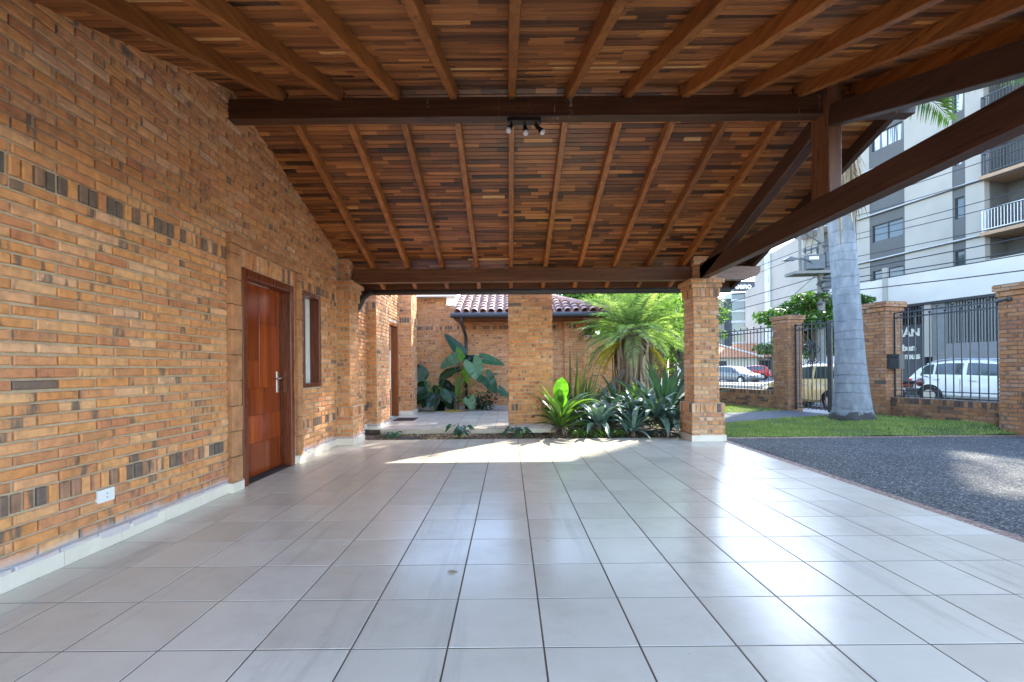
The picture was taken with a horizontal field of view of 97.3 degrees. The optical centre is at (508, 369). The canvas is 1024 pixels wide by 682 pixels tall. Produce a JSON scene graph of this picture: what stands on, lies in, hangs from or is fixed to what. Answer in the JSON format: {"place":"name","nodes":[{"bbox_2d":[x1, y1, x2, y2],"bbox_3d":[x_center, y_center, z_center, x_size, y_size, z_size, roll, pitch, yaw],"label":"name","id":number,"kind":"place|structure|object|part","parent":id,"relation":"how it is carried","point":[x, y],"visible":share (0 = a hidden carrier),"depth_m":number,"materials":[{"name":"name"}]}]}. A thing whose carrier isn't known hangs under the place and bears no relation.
{"place":"outdoors","nodes":[
{"label":"outdoors","id":0,"kind":"place"},
{"bbox_2d":[365,410,542,434],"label":"patio floor","id":1,"kind":"structure","parent":0,"point":[480,422],"depth_m":9.30,"materials":[{"name":"tile"}]},
{"bbox_2d":[393,418,416,420],"bbox_3d":[-2.290,1.111,10.020,0.440,0.014,0.500,-1,0,0],"label":"door mat","id":2,"kind":"object","parent":1,"relation":"on","point":[405,419],"depth_m":9.88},
{"bbox_2d":[440,333,508,409],"bbox_3d":[-0.921,0.068,12.116,1.844,2.140,0.750,-1,0,0],"label":"elephant ear","id":3,"kind":"object","parent":1,"relation":"on","point":[473,367],"visible":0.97,"depth_m":12.11},
{"bbox_2d":[508,294,554,432],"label":"brick pier","id":4,"kind":"structure","parent":1,"relation":"on","point":[530,353],"depth_m":8.25,"materials":[{"name":"brick"}]},
{"bbox_2d":[0,437,1023,681],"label":"carport floor","id":5,"kind":"structure","parent":0,"point":[670,559],"depth_m":2.46,"materials":[{"name":"tile"}]},
{"bbox_2d":[28,0,1023,441],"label":"carport","id":6,"kind":"object","parent":5,"relation":"on","point":[700,156],"visible":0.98,"depth_m":4.33,"materials":[{"name":"wood"}]},
{"bbox_2d":[506,116,544,135],"bbox_3d":[0.160,-2.337,4.351,0.384,0.184,0.137,-1,0,0],"label":"spotlight bar","id":7,"kind":"object","parent":6,"relation":"attached to","point":[535,121],"visible":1,"depth_m":4.33,"materials":[{"name":"black metal"}]},
{"bbox_2d":[447,239,793,366],"label":"sky","id":8,"kind":"structure","parent":0,"point":[449,301],"materials":[{"name":"white"}]},
{"bbox_2d":[365,399,896,439],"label":"yard soil","id":9,"kind":"structure","parent":0,"point":[368,436],"depth_m":8.14,"materials":[{"name":"brown soil"}]},
{"bbox_2d":[0,0,610,594],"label":"brick house","id":10,"kind":"structure","parent":9,"relation":"on","point":[184,326],"depth_m":3.44,"materials":[{"name":"brick"}]},
{"bbox_2d":[240,267,294,486],"bbox_3d":[-2.744,0.079,5.056,0.170,2.210,1.081,0,0,0],"label":"door","id":11,"kind":"structure","parent":10,"relation":"in","point":[267,303],"depth_m":5.19,"materials":[{"name":"brown wood"}]},
{"bbox_2d":[302,290,320,387],"bbox_3d":[-2.754,-0.394,6.136,0.170,1.276,0.547,0,0,0],"label":"window","id":12,"kind":"structure","parent":10,"relation":"in","point":[311,320],"depth_m":6.36,"materials":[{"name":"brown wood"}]},
{"bbox_2d":[389,321,398,415],"bbox_3d":[-2.765,0.019,10.325,0.210,2.210,1.150,0,0,0],"label":"door","id":13,"kind":"structure","parent":10,"relation":"in","point":[394,352],"depth_m":10.81,"materials":[{"name":"brown wood"}]},
{"bbox_2d":[378,430,402,438],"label":"leafy plant","id":14,"kind":"object","parent":9,"relation":"on","point":[396,434],"visible":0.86,"depth_m":7.82,"materials":[{"name":"green plant"}]},
{"bbox_2d":[395,437,419,439],"bbox_3d":[-1.730,1.193,7.732,0.360,0.024,0.295,-1,0,0],"label":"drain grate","id":15,"kind":"object","parent":9,"relation":"on","point":[407,438],"visible":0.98,"depth_m":7.69,"materials":[{"name":"metal"}]},
{"bbox_2d":[417,364,457,410],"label":"broad leaf plant","id":16,"kind":"object","parent":9,"relation":"on","point":[435,393],"visible":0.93,"depth_m":12.06,"materials":[{"name":"green plant"}]},
{"bbox_2d":[445,423,473,437],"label":"leafy plant","id":17,"kind":"object","parent":9,"relation":"on","point":[458,429],"visible":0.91,"depth_m":7.84,"materials":[{"name":"green plant"}]},
{"bbox_2d":[467,390,502,410],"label":"shrub","id":18,"kind":"object","parent":9,"relation":"on","point":[481,406],"visible":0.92,"depth_m":12.30,"materials":[{"name":"green plant"}]},
{"bbox_2d":[501,426,532,437],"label":"leafy plant","id":19,"kind":"object","parent":9,"relation":"on","point":[517,430],"visible":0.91,"depth_m":7.83,"materials":[{"name":"green plant"}]},
{"bbox_2d":[368,429,679,439],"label":"leaf litter","id":20,"kind":"object","parent":9,"relation":"on","point":[489,436],"visible":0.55,"depth_m":7.96,"materials":[{"name":"brown plant"}]},
{"bbox_2d":[530,377,599,435],"bbox_3d":[0.975,0.666,7.890,1.322,1.051,1.346,-1,0,0],"label":"strap leaf plant","id":21,"kind":"object","parent":9,"relation":"on","point":[560,409],"visible":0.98,"depth_m":7.81,"materials":[{"name":"green plant"}]},
{"bbox_2d":[552,354,600,426],"bbox_3d":[1.262,0.340,8.937,1.171,1.619,1.021,0,0,27],"label":"snake plant","id":22,"kind":"object","parent":9,"relation":"on","point":[579,387],"visible":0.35,"depth_m":8.71,"materials":[{"name":"green plant"}]},
{"bbox_2d":[559,403,614,433],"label":"agave","id":23,"kind":"object","parent":9,"relation":"on","point":[584,418],"visible":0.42,"depth_m":8.25,"materials":[{"name":"green plant"}]},
{"bbox_2d":[572,381,620,407],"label":"lily clump","id":24,"kind":"object","parent":9,"relation":"on","point":[594,395],"visible":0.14,"depth_m":9.92,"materials":[{"name":"green plant"}]},
{"bbox_2d":[567,402,627,436],"bbox_3d":[1.645,0.884,8.102,1.330,0.591,1.195,-1,0,42],"label":"agave","id":25,"kind":"object","parent":9,"relation":"on","point":[597,417],"visible":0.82,"depth_m":7.92,"materials":[{"name":"green plant"}]},
{"bbox_2d":[583,335,617,396],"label":"boundary wall","id":26,"kind":"structure","parent":9,"relation":"on","point":[607,375],"depth_m":18.09,"materials":[{"name":"brick"}]},
{"bbox_2d":[555,414,661,437],"bbox_3d":[2.018,1.063,9.406,2.251,0.222,3.649,-1,0,0],"label":"ground cover","id":27,"kind":"object","parent":9,"relation":"on","point":[599,432],"visible":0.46,"depth_m":7.78,"materials":[{"name":"green plant"}]},
{"bbox_2d":[583,395,646,433],"bbox_3d":[1.942,0.822,8.427,1.485,0.704,1.586,-1,0,0],"label":"agave","id":28,"kind":"object","parent":9,"relation":"on","point":[616,399],"visible":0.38,"depth_m":8.28,"materials":[{"name":"green plant"}]},
{"bbox_2d":[583,373,655,411],"bbox_3d":[2.238,0.588,9.560,1.839,1.045,1.837,-1,0,0],"label":"agave","id":29,"kind":"object","parent":9,"relation":"on","point":[612,391],"visible":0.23,"depth_m":9.30,"materials":[{"name":"green plant"}]},
{"bbox_2d":[566,293,684,402],"bbox_3d":[3.211,-0.746,11.679,3.361,3.857,3.486,0,0,-26],"label":"shaggy palm","id":30,"kind":"object","parent":9,"relation":"on","point":[631,347],"visible":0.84,"depth_m":11.21,"materials":[{"name":"green plant"}]},
{"bbox_2d":[600,381,656,405],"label":"lily clump","id":31,"kind":"object","parent":9,"relation":"on","point":[635,397],"visible":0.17,"depth_m":9.19,"materials":[{"name":"green plant"}]},
{"bbox_2d":[579,293,683,349],"bbox_3d":[4.410,-1.469,16.320,3.513,5.681,3.451,-1,0,-42],"label":"garden tree","id":32,"kind":"object","parent":9,"relation":"on","point":[595,297],"visible":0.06,"depth_m":15.90,"materials":[{"name":"green plant"}]},
{"bbox_2d":[607,398,660,427],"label":"agave","id":33,"kind":"object","parent":9,"relation":"on","point":[631,406],"visible":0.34,"depth_m":8.09,"materials":[{"name":"green plant"}]},
{"bbox_2d":[607,388,662,416],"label":"agave","id":34,"kind":"object","parent":9,"relation":"on","point":[631,397],"visible":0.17,"depth_m":8.85,"materials":[{"name":"green plant"}]},
{"bbox_2d":[610,406,662,438],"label":"agave","id":35,"kind":"object","parent":9,"relation":"on","point":[633,426],"visible":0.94,"depth_m":7.74,"materials":[{"name":"green plant"}]},
{"bbox_2d":[618,392,683,435],"bbox_3d":[2.649,0.772,8.071,1.370,0.717,1.301,0,0,12],"label":"agave","id":36,"kind":"object","parent":9,"relation":"on","point":[654,408],"visible":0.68,"depth_m":7.87,"materials":[{"name":"green plant"}]},
{"bbox_2d":[654,341,667,382],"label":"fence pillar","id":37,"kind":"structure","parent":9,"relation":"on","point":[660,368],"depth_m":17.80,"materials":[{"name":"brick"}]},
{"bbox_2d":[647,402,680,432],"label":"agave","id":38,"kind":"object","parent":9,"relation":"on","point":[671,415],"visible":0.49,"depth_m":7.82,"materials":[{"name":"green plant"}]},
{"bbox_2d":[646,417,681,437],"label":"agave","id":39,"kind":"object","parent":9,"relation":"on","point":[661,424],"visible":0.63,"depth_m":7.68,"materials":[{"name":"green plant"}]},
{"bbox_2d":[653,294,684,396],"bbox_3d":[5.592,-0.536,14.755,2.175,3.794,1.996,0,0,34],"label":"garden tree","id":40,"kind":"object","parent":9,"relation":"on","point":[679,356],"visible":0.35,"depth_m":14.65,"materials":[{"name":"green plant"}]},
{"bbox_2d":[613,358,729,411],"bbox_3d":[3.180,0.440,8.829,1.969,1.326,2.040,-1,0,43],"label":"agave","id":41,"kind":"object","parent":9,"relation":"on","point":[666,386],"visible":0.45,"depth_m":8.50,"materials":[{"name":"green plant"}]},
{"bbox_2d":[669,294,676,377],"bbox_3d":[5.123,-4.922,16.530,5.834,12.574,3.668,-1,0,0],"label":"tall tree","id":42,"kind":"object","parent":9,"relation":"on","point":[671,367],"depth_m":17.18,"materials":[{"name":"green plant"}]},
{"bbox_2d":[676,385,773,408],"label":"wall","id":43,"kind":"structure","parent":9,"relation":"on","point":[760,398],"depth_m":13.38,"materials":[{"name":"brick"}]},
{"bbox_2d":[663,325,772,389],"bbox_3d":[6.766,-0.325,15.079,0.048,1.846,5.564,-1,0,-14],"label":"iron railing","id":44,"kind":"object","parent":43,"relation":"on","point":[740,334],"visible":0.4,"depth_m":13.50,"materials":[{"name":"black metal"}]},
{"bbox_2d":[769,315,805,410],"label":"fence pillar","id":45,"kind":"structure","parent":9,"relation":"on","point":[784,361],"depth_m":11.94,"materials":[{"name":"brick"}]},
{"bbox_2d":[795,320,829,411],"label":"iron gate","id":46,"kind":"structure","parent":45,"relation":"attached to","point":[811,344],"depth_m":11.41,"materials":[{"name":"black metal"}]},
{"bbox_2d":[861,301,906,415],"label":"fence pillar","id":47,"kind":"structure","parent":9,"relation":"on","point":[878,323],"depth_m":9.57,"materials":[{"name":"brick"}]},
{"bbox_2d":[829,320,833,410],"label":"iron gate","id":48,"kind":"structure","parent":47,"relation":"attached to","point":[831,357],"depth_m":10.89,"materials":[{"name":"black metal"}]},
{"bbox_2d":[887,354,904,368],"bbox_3d":[8.058,-0.160,9.403,0.168,0.310,0.280,-1,0,-14],"label":"mailbox","id":49,"kind":"object","parent":47,"relation":"attached to","point":[895,361],"visible":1,"depth_m":9.31,"materials":[{"name":"metal"}]},
{"bbox_2d":[890,397,999,425],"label":"wall","id":50,"kind":"structure","parent":9,"relation":"on","point":[964,410],"depth_m":8.54,"materials":[{"name":"brick"}]},
{"bbox_2d":[894,298,998,401],"bbox_3d":[8.375,-0.339,8.643,0.048,1.846,1.814,-1,0,-14],"label":"iron railing","id":51,"kind":"object","parent":50,"relation":"on","point":[936,314],"visible":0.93,"depth_m":8.63,"materials":[{"name":"black metal"}]},
{"bbox_2d":[992,281,1023,435],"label":"fence pillar","id":52,"kind":"structure","parent":9,"relation":"on","point":[1011,357],"depth_m":7.53,"materials":[{"name":"brick"}]},
{"bbox_2d":[995,297,1011,303],"bbox_3d":[8.326,-1.157,7.583,0.114,0.091,0.177,0,0,-27],"label":"security camera","id":53,"kind":"object","parent":52,"relation":"attached to","point":[1002,300],"visible":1,"depth_m":7.55,"materials":[{"name":"metal"}]},
{"bbox_2d":[718,281,754,346],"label":"office tower","id":54,"kind":"structure","parent":0,"point":[737,320],"depth_m":109.80,"materials":[{"name":"white glass"}]},
{"bbox_2d":[721,377,771,381],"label":"cross street","id":55,"kind":"structure","parent":0,"point":[770,379],"depth_m":43.76,"materials":[{"name":"grey asphalt"}]},
{"bbox_2d":[718,366,762,381],"bbox_3d":[18.705,0.438,37.130,1.951,1.438,4.010,-1,0,-20],"label":"parked car","id":56,"kind":"object","parent":55,"relation":"on","point":[733,373],"visible":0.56,"depth_m":36.34,"materials":[{"name":"grey paint"}]},
{"bbox_2d":[745,365,771,379],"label":"parked car","id":57,"kind":"object","parent":55,"relation":"on","point":[759,371],"visible":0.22,"depth_m":45.94,"materials":[{"name":"red paint"}]},
{"bbox_2d":[724,410,828,422],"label":"path","id":58,"kind":"structure","parent":0,"point":[742,416],"depth_m":10.63,"materials":[{"name":"concrete"}]},
{"bbox_2d":[600,397,1015,437],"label":"lawn","id":59,"kind":"structure","parent":0,"point":[939,433],"depth_m":7.79,"materials":[{"name":"green plant"}]},
{"bbox_2d":[820,78,1023,420],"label":"royal palm","id":60,"kind":"object","parent":59,"relation":"on","point":[852,400],"visible":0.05,"depth_m":8.83,"materials":[{"name":"grey plant"}]},
{"bbox_2d":[803,408,829,413],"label":"sidewalk","id":61,"kind":"structure","parent":0,"point":[815,410],"depth_m":11.94,"materials":[{"name":"grey concrete"}]},
{"bbox_2d":[678,381,986,399],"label":"sidewalk","id":62,"kind":"structure","parent":0,"point":[750,386],"depth_m":30.73,"materials":[{"name":"grey concrete"}]},
{"bbox_2d":[782,226,831,363],"bbox_3d":[14.921,-3.750,22.763,2.579,9.600,1.836,0,0,12],"label":"utility pole","id":63,"kind":"object","parent":62,"relation":"on","point":[812,265],"visible":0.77,"depth_m":22.44,"materials":[{"name":"concrete"}]},
{"bbox_2d":[743,276,814,327],"bbox_3d":[20.063,-4.526,35.298,0.054,1.035,26.886,0,0,19],"label":"overhead cable","id":64,"kind":"object","parent":63,"relation":"attached to","point":[788,298],"visible":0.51,"depth_m":26.75,"materials":[{"name":"black rubber"}]},
{"bbox_2d":[720,237,1023,304],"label":"overhead cable","id":65,"kind":"object","parent":63,"relation":"attached to","point":[893,262],"visible":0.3,"depth_m":18.74,"materials":[{"name":"black rubber"}]},
{"bbox_2d":[731,254,1023,310],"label":"overhead cable","id":66,"kind":"object","parent":63,"relation":"attached to","point":[900,275],"visible":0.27,"depth_m":18.59,"materials":[{"name":"black rubber"}]},
{"bbox_2d":[760,190,1023,265],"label":"overhead cable","id":67,"kind":"object","parent":63,"relation":"attached to","point":[912,219],"visible":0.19,"depth_m":17.92,"materials":[{"name":"black rubber"}]},
{"bbox_2d":[761,200,1023,271],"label":"overhead cable","id":68,"kind":"object","parent":63,"relation":"attached to","point":[918,225],"visible":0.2,"depth_m":18.36,"materials":[{"name":"black rubber"}]},
{"bbox_2d":[817,250,1023,282],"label":"overhead cable","id":69,"kind":"object","parent":63,"relation":"attached to","point":[939,264],"visible":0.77,"depth_m":17.49,"materials":[{"name":"black rubber"}]},
{"bbox_2d":[823,270,1023,293],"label":"overhead cable","id":70,"kind":"object","parent":63,"relation":"attached to","point":[942,280],"visible":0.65,"depth_m":17.54,"materials":[{"name":"black rubber"}]},
{"bbox_2d":[823,167,1023,225],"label":"overhead cable","id":71,"kind":"object","parent":63,"relation":"attached to","point":[942,191],"visible":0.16,"depth_m":17.56,"materials":[{"name":"black rubber"}]},
{"bbox_2d":[825,222,1023,262],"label":"overhead cable","id":72,"kind":"object","parent":63,"relation":"attached to","point":[943,239],"visible":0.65,"depth_m":17.46,"materials":[{"name":"black rubber"}]},
{"bbox_2d":[910,148,1023,185],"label":"overhead cable","id":73,"kind":"object","parent":63,"relation":"attached to","point":[968,166],"visible":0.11,"depth_m":17.03,"materials":[{"name":"black rubber"}]},
{"bbox_2d":[978,138,1023,154],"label":"overhead cable","id":74,"kind":"object","parent":63,"relation":"attached to","point":[1001,146],"visible":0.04,"depth_m":15.66,"materials":[{"name":"black rubber"}]},
{"bbox_2d":[751,291,876,364],"bbox_3d":[16.119,-1.496,23.896,7.571,5.471,5.297,-1,0,0],"label":"almond tree","id":75,"kind":"object","parent":62,"relation":"on","point":[806,306],"visible":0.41,"depth_m":23.58,"materials":[{"name":"green plant"}]},
{"bbox_2d":[802,253,1023,387],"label":"podium front","id":76,"kind":"object","parent":62,"relation":"on","point":[963,291],"visible":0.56,"depth_m":22.27,"materials":[{"name":"stone"}]},
{"bbox_2d":[722,386,996,408],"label":"street","id":77,"kind":"structure","parent":0,"point":[818,406],"depth_m":15.17,"materials":[{"name":"grey asphalt"}]},
{"bbox_2d":[651,293,733,362],"bbox_3d":[8.427,-2.107,22.725,5.003,7.186,4.059,-1,0,-28],"label":"garden tree","id":78,"kind":"object","parent":77,"relation":"on","point":[724,317],"visible":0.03,"depth_m":21.98,"materials":[{"name":"green plant"}]},
{"bbox_2d":[718,329,727,340],"bbox_3d":[12.428,-0.872,28.267,2.204,4.648,1.924,0,0,-24],"label":"street tree","id":79,"kind":"object","parent":77,"relation":"on","point":[723,334],"visible":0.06,"depth_m":28.03,"materials":[{"name":"green plant"}]},
{"bbox_2d":[760,362,833,408],"bbox_3d":[9.659,0.501,14.050,1.772,1.449,3.416,-1,0,-12],"label":"parked car","id":80,"kind":"object","parent":77,"relation":"on","point":[805,390],"visible":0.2,"depth_m":13.41,"materials":[{"name":"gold metal"}]},
{"bbox_3d":[9.053,0.117,13.857,0.088,0.384,0.646,0,0,-12],"label":"side window","id":81,"kind":"part","parent":80,"relation":"part of","materials":[{"name":"black glass"}]},
{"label":"side window","id":82,"kind":"part","parent":80,"relation":"part of","materials":[{"name":"black glass"}]},
{"bbox_2d":[902,375,948,397],"bbox_3d":[14.141,0.690,15.622,0.729,0.992,1.828,0,0,-21],"label":"motorbike","id":83,"kind":"object","parent":77,"relation":"on","point":[911,383],"visible":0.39,"depth_m":15.66,"materials":[{"name":"metal"}]},
{"bbox_2d":[906,358,999,400],"bbox_3d":[15.403,0.411,13.951,2.060,1.529,4.604,-1,0,-14],"label":"parked car","id":84,"kind":"object","parent":77,"relation":"on","point":[974,375],"visible":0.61,"depth_m":14.42,"materials":[{"name":"white paint"}]},
{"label":"side window","id":85,"kind":"part","parent":84,"relation":"part of","materials":[{"name":"grey glass"}]},
{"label":"side window","id":86,"kind":"part","parent":84,"relation":"part of","materials":[{"name":"grey glass"}]},
{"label":"side window","id":87,"kind":"part","parent":84,"relation":"part of","materials":[{"name":"grey glass"}]},
{"bbox_2d":[724,435,1023,542],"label":"driveway border","id":88,"kind":"object","parent":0,"point":[976,524],"visible":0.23,"depth_m":4.51,"materials":[{"name":"grey concrete"}]},
{"bbox_2d":[727,436,1023,536],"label":"driveway","id":89,"kind":"structure","parent":0,"point":[979,479],"depth_m":5.22,"materials":[{"name":"grey gravel"}]},
{"label":"ground","id":90,"kind":"structure","parent":0,"visible":0},
{"bbox_2d":[556,294,607,334],"bbox_3d":[3.155,-2.233,20.708,5.135,7.532,4.258,-1,0,-21],"label":"garden tree","id":91,"kind":"object","parent":90,"relation":"on","point":[576,296],"visible":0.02,"depth_m":19.98,"materials":[{"name":"green plant"}]},
{"bbox_2d":[677,343,770,377],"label":"tiled house","id":92,"kind":"structure","parent":90,"relation":"on","point":[737,359],"depth_m":60.26,"materials":[{"name":"orange tile"}]},
{"bbox_2d":[718,361,726,365],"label":"window","id":93,"kind":"structure","parent":92,"relation":"in","point":[725,362],"depth_m":59.93,"materials":[{"name":"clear glass"}]},
{"bbox_2d":[759,360,769,369],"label":"window","id":94,"kind":"structure","parent":92,"relation":"in","point":[760,361],"depth_m":61.43,"materials":[{"name":"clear glass"}]},
{"bbox_2d":[745,239,802,376],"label":"white building","id":95,"kind":"structure","parent":90,"relation":"on","point":[771,278],"depth_m":60.74,"materials":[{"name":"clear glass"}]},
{"bbox_2d":[795,79,1023,361],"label":"apartment building","id":96,"kind":"structure","parent":90,"relation":"on","point":[894,138],"depth_m":23.25,"materials":[{"name":"white paint"}]},
{"bbox_2d":[873,122,901,151],"bbox_3d":[21.803,-13.331,25.927,0.060,1.000,1.660,-1,0,-14],"label":"window","id":97,"kind":"structure","parent":96,"relation":"in","point":[892,134],"depth_m":25.89,"materials":[{"name":"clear glass"}]},
{"bbox_2d":[873,218,902,242],"bbox_3d":[21.850,-7.971,25.927,0.060,1.000,1.660,-1,0,-14],"label":"window","id":98,"kind":"structure","parent":96,"relation":"in","point":[877,238],"depth_m":25.90,"materials":[{"name":"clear glass"}]},
{"bbox_2d":[874,266,902,280],"bbox_3d":[21.874,-5.291,25.927,0.060,1.000,1.660,-1,0,-14],"label":"window","id":99,"kind":"structure","parent":96,"relation":"in","point":[899,267],"depth_m":25.75,"materials":[{"name":"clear glass"}]},
{"bbox_2d":[955,94,962,112],"bbox_3d":[22.633,-13.443,22.604,0.060,1.070,0.390,-1,0,-14],"label":"window","id":100,"kind":"structure","parent":96,"relation":"in","point":[959,98],"depth_m":22.63,"materials":[{"name":"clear glass"}]},
{"bbox_2d":[956,196,963,218],"bbox_3d":[22.680,-8.083,22.604,0.060,1.070,0.390,-1,0,-14],"label":"window","id":101,"kind":"structure","parent":96,"relation":"in","point":[959,201],"depth_m":22.63,"materials":[{"name":"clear glass"}]},
{"bbox_2d":[956,250,964,264],"bbox_3d":[22.703,-5.403,22.604,0.060,1.070,0.390,-1,0,-14],"label":"window","id":102,"kind":"structure","parent":96,"relation":"in","point":[960,255],"depth_m":22.64,"materials":[{"name":"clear glass"}]}
]}

